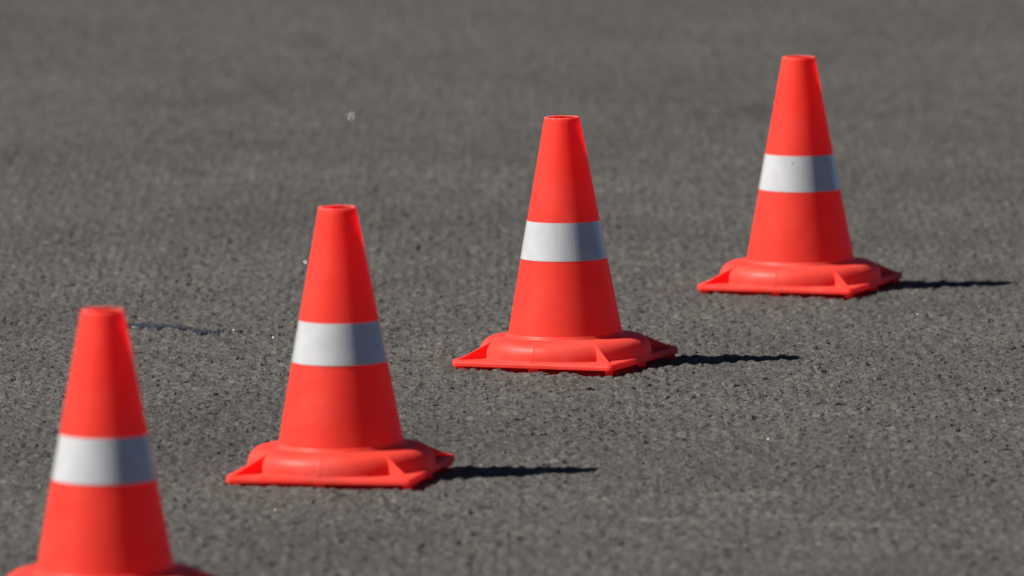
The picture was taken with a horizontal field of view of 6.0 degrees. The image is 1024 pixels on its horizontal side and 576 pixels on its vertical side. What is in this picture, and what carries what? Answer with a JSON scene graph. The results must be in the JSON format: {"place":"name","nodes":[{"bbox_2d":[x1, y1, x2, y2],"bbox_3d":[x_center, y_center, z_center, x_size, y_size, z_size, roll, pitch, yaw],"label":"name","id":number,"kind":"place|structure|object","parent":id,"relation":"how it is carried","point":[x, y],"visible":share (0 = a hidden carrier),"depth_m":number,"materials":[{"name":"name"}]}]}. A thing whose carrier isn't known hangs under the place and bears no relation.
{"place":"outdoors","nodes":[
{"label":"outdoors","id":0,"kind":"place"},
{"bbox_2d":[126,322,242,335],"bbox_3d":[-0.682,0.081,19.637,0.303,0.009,0.124,6,9,42],"label":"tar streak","id":1,"kind":"object","parent":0,"point":[142,325],"visible":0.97,"depth_m":19.63,"materials":[{"name":"black asphalt"}]},
{"bbox_2d":[0,0,1023,575],"bbox_3d":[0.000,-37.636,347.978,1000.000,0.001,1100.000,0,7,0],"label":"ground","id":2,"kind":"structure","parent":0,"point":[194,164],"depth_m":20.70,"materials":[{"name":"grey asphalt"}]},
{"bbox_2d":[8,307,214,575],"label":"traffic cone","id":3,"kind":"object","parent":2,"relation":"on","point":[104,515],"visible":1,"depth_m":15.77,"materials":[{"name":"red plastic"}]},
{"bbox_2d":[226,205,454,489],"bbox_3d":[-0.308,0.096,17.396,0.341,0.486,0.341,1,7,13],"label":"traffic cone","id":4,"kind":"object","parent":2,"relation":"on","point":[340,424],"visible":1,"depth_m":17.33,"materials":[{"name":"red plastic"}]},
{"bbox_2d":[452,115,677,375],"bbox_3d":[0.101,-0.093,19.040,0.341,0.486,0.341,2,6,23],"label":"traffic cone","id":5,"kind":"object","parent":2,"relation":"on","point":[565,314],"visible":1,"depth_m":18.97,"materials":[{"name":"red plastic"}]},
{"bbox_2d":[698,55,901,298],"bbox_3d":[0.599,-0.241,20.329,0.341,0.486,0.341,2,7,20],"label":"traffic cone","id":6,"kind":"object","parent":2,"relation":"on","point":[800,241],"visible":1,"depth_m":20.26,"materials":[{"name":"red plastic"}]}
]}

